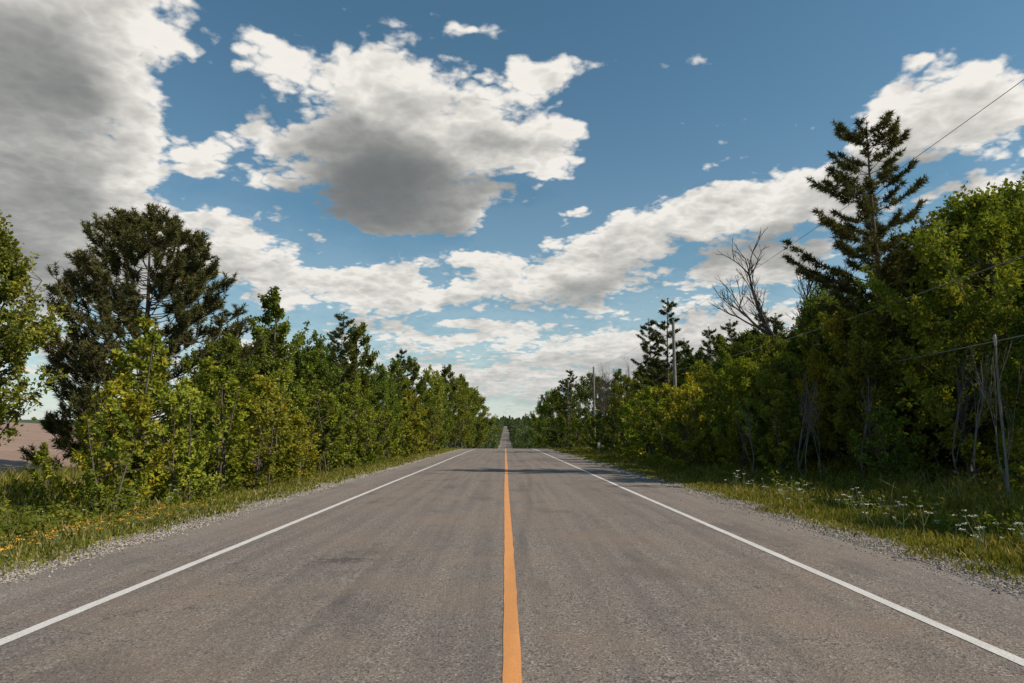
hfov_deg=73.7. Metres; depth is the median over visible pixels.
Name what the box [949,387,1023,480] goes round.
sapling
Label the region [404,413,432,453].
sapling
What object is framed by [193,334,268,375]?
broadleaf tree
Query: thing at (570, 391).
spruce tree
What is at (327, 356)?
broadleaf tree
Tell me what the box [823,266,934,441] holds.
broadleaf tree
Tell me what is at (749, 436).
bare sapling
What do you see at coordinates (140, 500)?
white wildflowers
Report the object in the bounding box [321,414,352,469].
sapling
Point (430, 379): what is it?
broadleaf tree
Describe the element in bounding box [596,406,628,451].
sapling
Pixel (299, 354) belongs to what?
broadleaf tree
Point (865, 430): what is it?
bare sapling
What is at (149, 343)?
sapling
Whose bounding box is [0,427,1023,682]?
road
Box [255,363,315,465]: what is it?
broadleaf tree
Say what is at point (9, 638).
white edge line
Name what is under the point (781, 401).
sapling
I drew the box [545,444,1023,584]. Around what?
grass verge
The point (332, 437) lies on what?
sapling
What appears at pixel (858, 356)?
broadleaf tree
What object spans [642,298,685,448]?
spruce tree
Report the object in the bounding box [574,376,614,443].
broadleaf tree
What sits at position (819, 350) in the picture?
broadleaf tree
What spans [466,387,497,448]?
broadleaf tree
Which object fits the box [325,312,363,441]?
spruce tree
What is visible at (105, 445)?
sapling
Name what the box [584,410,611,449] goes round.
sapling
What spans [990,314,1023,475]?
broadleaf tree
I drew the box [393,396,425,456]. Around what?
sapling
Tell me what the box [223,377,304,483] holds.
sapling
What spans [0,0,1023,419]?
sky
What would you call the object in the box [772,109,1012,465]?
tall pine tree
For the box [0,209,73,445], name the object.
broadleaf tree
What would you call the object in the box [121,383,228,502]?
sapling
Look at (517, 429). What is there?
distant woodland
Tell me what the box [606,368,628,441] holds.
broadleaf tree
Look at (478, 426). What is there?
broadleaf tree
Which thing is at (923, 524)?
white wildflowers
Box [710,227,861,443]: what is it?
dead tree
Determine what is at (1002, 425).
marker pole
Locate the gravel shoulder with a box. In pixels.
[0,453,1023,600]
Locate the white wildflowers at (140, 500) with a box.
[43,474,211,522]
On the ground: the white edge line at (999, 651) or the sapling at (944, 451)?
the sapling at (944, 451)
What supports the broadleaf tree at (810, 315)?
on the ground
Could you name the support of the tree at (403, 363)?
on the ground
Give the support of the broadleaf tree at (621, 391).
on the ground
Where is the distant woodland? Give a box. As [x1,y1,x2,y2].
[363,415,628,448]
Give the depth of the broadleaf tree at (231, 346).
23.90 m
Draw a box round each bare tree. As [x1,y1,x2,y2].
[577,356,639,441]
[584,364,622,416]
[588,365,625,434]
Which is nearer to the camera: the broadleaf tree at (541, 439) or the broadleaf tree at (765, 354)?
the broadleaf tree at (765, 354)
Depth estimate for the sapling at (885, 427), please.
20.05 m
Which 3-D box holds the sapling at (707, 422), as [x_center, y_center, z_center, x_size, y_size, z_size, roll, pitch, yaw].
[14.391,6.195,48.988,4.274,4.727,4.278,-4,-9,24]
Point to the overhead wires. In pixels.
(894, 302)
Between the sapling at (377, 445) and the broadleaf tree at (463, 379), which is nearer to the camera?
the sapling at (377, 445)
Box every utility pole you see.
[566,384,569,447]
[591,366,595,435]
[669,319,676,399]
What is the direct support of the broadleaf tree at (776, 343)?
on the ground
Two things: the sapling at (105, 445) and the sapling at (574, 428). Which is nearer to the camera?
the sapling at (105, 445)
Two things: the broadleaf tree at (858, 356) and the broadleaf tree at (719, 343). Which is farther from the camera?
the broadleaf tree at (719, 343)
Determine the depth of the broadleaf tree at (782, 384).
26.71 m
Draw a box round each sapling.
[12,442,59,502]
[46,371,188,507]
[77,408,150,489]
[79,316,194,494]
[79,397,148,515]
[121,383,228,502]
[151,368,230,485]
[156,356,257,491]
[219,367,295,479]
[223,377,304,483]
[225,397,298,487]
[279,411,320,478]
[288,389,357,472]
[317,391,380,467]
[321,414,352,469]
[347,414,375,466]
[349,399,385,459]
[371,411,403,460]
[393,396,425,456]
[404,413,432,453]
[418,405,445,451]
[554,413,567,447]
[563,414,577,447]
[565,416,584,447]
[574,411,604,447]
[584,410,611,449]
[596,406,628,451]
[611,401,637,452]
[614,397,658,455]
[622,385,679,459]
[631,383,700,464]
[653,384,727,467]
[665,371,728,463]
[697,396,720,450]
[710,406,760,472]
[736,398,756,474]
[757,389,809,474]
[785,394,851,463]
[796,382,819,483]
[800,386,821,479]
[803,377,825,477]
[848,406,935,483]
[858,375,885,477]
[913,417,986,468]
[914,406,961,464]
[947,350,986,475]
[949,381,1017,474]
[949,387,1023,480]
[966,347,1002,486]
[967,341,1023,489]
[986,427,1023,490]
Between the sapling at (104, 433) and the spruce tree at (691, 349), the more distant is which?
the spruce tree at (691, 349)
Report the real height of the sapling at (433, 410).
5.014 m
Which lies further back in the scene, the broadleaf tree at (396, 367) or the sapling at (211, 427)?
the broadleaf tree at (396, 367)
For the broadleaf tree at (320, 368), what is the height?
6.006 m
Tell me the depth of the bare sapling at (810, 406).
22.89 m
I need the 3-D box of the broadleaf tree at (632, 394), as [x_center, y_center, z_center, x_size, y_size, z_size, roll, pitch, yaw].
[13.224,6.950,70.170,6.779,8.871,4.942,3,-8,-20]
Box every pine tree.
[17,202,266,469]
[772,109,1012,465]
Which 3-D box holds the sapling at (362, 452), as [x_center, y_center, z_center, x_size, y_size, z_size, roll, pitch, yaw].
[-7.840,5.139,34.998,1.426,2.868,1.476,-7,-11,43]
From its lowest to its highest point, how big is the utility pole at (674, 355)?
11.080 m
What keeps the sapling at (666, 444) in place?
on the ground
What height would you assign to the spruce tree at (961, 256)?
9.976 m
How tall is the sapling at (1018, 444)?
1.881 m
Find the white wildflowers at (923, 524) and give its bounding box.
[725,470,1023,552]
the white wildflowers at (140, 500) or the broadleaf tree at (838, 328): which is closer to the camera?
the white wildflowers at (140, 500)
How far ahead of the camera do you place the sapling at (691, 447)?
31.64 m
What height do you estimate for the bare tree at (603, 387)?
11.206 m
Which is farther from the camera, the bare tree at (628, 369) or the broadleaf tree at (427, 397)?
the bare tree at (628, 369)
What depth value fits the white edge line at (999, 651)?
6.30 m
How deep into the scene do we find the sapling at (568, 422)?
102.84 m
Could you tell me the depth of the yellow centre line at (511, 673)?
5.80 m
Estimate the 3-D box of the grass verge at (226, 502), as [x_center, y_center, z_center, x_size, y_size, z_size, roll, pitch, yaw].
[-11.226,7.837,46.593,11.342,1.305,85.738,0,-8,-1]
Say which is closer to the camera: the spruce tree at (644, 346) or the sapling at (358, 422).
the sapling at (358, 422)
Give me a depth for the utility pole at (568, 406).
111.68 m
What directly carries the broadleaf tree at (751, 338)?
on the ground
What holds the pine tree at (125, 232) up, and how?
on the ground
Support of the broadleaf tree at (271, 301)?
on the ground
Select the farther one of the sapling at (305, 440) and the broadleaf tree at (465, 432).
the broadleaf tree at (465, 432)
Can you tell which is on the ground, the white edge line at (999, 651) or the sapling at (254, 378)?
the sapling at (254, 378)
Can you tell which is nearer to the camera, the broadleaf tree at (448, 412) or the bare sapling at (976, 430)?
the bare sapling at (976, 430)
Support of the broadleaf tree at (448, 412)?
on the ground
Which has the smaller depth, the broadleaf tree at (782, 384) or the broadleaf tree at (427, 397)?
the broadleaf tree at (782, 384)
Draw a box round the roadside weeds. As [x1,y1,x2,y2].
[0,449,1023,549]
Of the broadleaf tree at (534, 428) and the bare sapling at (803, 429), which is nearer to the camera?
the bare sapling at (803, 429)
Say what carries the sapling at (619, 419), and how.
on the ground
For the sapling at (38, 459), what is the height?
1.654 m
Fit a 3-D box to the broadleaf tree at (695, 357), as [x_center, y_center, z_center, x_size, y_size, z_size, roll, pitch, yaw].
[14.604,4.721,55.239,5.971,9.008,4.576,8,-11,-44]
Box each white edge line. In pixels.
[0,443,500,644]
[535,449,1023,665]
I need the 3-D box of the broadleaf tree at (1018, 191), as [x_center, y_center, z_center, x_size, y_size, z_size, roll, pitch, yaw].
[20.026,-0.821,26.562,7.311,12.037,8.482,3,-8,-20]
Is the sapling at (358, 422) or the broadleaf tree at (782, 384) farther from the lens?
the sapling at (358, 422)
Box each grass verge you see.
[0,447,464,575]
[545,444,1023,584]
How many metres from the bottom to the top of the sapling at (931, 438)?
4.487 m
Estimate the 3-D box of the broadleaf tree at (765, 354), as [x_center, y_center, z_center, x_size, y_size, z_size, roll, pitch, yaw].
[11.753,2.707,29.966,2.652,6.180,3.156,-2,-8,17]
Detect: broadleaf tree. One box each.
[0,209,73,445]
[157,331,263,479]
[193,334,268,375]
[238,286,314,465]
[245,329,323,422]
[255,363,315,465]
[287,346,359,459]
[289,330,347,464]
[291,344,356,414]
[334,378,375,461]
[337,322,380,454]
[359,362,408,454]
[365,380,406,455]
[385,358,413,445]
[395,389,429,449]
[396,356,430,448]
[410,382,455,445]
[415,364,447,449]
[419,377,456,446]
[435,364,460,447]
[446,376,483,447]
[447,384,501,448]
[453,374,478,447]
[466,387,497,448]
[523,390,559,448]
[523,407,554,448]
[535,387,567,447]
[535,402,550,448]
[557,383,579,447]
[562,372,611,441]
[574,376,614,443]
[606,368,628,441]
[606,374,641,443]
[618,366,648,444]
[637,368,673,436]
[670,344,715,413]
[678,360,725,450]
[693,356,790,466]
[694,341,771,432]
[700,334,744,447]
[705,351,757,454]
[716,333,798,443]
[727,350,830,470]
[735,328,760,345]
[741,319,790,385]
[742,336,802,426]
[743,323,762,346]
[744,333,759,395]
[748,335,808,466]
[781,285,895,462]
[784,312,832,361]
[792,307,933,470]
[794,295,883,455]
[819,264,875,358]
[822,315,932,477]
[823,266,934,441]
[853,181,1023,477]
[865,208,1023,464]
[878,276,1023,478]
[879,171,1023,320]
[905,190,1023,380]
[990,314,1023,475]
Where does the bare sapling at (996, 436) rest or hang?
on the ground
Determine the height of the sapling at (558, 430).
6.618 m
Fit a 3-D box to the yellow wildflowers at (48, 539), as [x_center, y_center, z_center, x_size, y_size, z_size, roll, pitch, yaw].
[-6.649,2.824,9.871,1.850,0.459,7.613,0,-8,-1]
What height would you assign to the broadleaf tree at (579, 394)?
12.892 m
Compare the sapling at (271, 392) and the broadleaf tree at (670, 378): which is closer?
the sapling at (271, 392)
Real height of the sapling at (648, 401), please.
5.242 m
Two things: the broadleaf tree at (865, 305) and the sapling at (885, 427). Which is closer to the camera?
the sapling at (885, 427)
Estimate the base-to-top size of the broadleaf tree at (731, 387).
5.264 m
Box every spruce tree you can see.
[193,306,243,448]
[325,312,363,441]
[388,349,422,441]
[547,378,569,447]
[555,370,582,443]
[630,317,669,429]
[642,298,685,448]
[676,338,694,378]
[691,326,716,428]
[720,319,744,352]
[751,310,773,350]
[765,313,797,357]
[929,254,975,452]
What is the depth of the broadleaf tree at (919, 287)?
24.21 m
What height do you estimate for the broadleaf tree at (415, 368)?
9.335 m
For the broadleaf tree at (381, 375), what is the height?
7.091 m
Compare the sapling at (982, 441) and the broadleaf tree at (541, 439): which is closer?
the sapling at (982, 441)
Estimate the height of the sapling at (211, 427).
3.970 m
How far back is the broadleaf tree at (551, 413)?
154.19 m
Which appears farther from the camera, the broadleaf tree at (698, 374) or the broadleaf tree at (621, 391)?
the broadleaf tree at (621, 391)
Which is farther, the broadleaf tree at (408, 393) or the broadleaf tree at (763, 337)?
the broadleaf tree at (408, 393)
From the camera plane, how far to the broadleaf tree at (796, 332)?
44.27 m
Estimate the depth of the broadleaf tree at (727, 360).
35.95 m
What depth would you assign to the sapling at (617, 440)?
54.47 m
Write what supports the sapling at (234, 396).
on the ground
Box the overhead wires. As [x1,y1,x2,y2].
[567,79,1023,411]
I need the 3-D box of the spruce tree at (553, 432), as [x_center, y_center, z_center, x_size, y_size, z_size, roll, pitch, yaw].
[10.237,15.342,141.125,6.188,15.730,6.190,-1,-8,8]
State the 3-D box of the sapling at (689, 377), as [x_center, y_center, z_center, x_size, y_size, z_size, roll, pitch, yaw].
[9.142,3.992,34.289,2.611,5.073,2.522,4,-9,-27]
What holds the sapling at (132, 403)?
on the ground
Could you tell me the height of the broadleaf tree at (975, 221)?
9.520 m
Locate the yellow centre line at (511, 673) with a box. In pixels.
[502,441,521,682]
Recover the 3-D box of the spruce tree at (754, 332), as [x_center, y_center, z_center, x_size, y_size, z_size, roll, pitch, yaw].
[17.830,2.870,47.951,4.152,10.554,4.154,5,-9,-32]
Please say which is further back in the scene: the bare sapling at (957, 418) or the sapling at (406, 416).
the sapling at (406, 416)
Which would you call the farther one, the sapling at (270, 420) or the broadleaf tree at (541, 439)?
the broadleaf tree at (541, 439)
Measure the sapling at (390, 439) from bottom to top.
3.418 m
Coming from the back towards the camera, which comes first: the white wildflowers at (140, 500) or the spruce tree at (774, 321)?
the spruce tree at (774, 321)
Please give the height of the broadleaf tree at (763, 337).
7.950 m
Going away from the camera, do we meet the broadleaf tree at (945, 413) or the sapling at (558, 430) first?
the broadleaf tree at (945, 413)
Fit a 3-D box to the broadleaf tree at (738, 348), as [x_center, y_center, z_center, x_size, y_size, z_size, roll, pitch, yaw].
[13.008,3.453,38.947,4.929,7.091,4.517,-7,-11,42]
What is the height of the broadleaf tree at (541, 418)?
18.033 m
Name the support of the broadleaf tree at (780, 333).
on the ground
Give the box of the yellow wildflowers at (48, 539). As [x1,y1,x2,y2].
[0,499,213,562]
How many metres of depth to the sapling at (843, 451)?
31.57 m
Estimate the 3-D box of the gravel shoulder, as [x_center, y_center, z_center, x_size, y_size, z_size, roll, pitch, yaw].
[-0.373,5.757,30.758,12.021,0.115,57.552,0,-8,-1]
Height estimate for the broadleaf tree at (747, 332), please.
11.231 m
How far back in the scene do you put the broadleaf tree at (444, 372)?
100.43 m
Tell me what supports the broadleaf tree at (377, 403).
on the ground
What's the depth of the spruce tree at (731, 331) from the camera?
50.56 m
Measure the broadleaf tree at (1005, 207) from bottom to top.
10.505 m
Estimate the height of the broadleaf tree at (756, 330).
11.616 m
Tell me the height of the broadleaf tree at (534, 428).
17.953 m
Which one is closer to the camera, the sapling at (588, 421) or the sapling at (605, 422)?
the sapling at (605, 422)
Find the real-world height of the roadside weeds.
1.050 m
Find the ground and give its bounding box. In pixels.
[0,420,1023,594]
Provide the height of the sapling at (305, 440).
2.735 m
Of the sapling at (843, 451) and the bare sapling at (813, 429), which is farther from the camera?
the sapling at (843, 451)
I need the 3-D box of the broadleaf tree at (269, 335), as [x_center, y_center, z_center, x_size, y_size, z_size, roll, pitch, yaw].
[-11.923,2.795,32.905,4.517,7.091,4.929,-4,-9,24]
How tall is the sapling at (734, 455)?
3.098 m
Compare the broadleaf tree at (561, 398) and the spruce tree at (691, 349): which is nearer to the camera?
the spruce tree at (691, 349)
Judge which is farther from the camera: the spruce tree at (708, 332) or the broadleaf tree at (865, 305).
the spruce tree at (708, 332)
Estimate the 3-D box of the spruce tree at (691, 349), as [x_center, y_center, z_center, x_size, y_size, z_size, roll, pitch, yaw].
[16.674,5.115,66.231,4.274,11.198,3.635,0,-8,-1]
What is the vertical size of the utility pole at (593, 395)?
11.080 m
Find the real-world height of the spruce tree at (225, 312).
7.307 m
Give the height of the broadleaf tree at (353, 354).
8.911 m
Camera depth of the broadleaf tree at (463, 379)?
135.11 m
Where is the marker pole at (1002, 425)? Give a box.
[993,335,1010,499]
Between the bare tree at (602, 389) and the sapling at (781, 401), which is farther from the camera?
the bare tree at (602, 389)
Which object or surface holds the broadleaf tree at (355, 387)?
on the ground

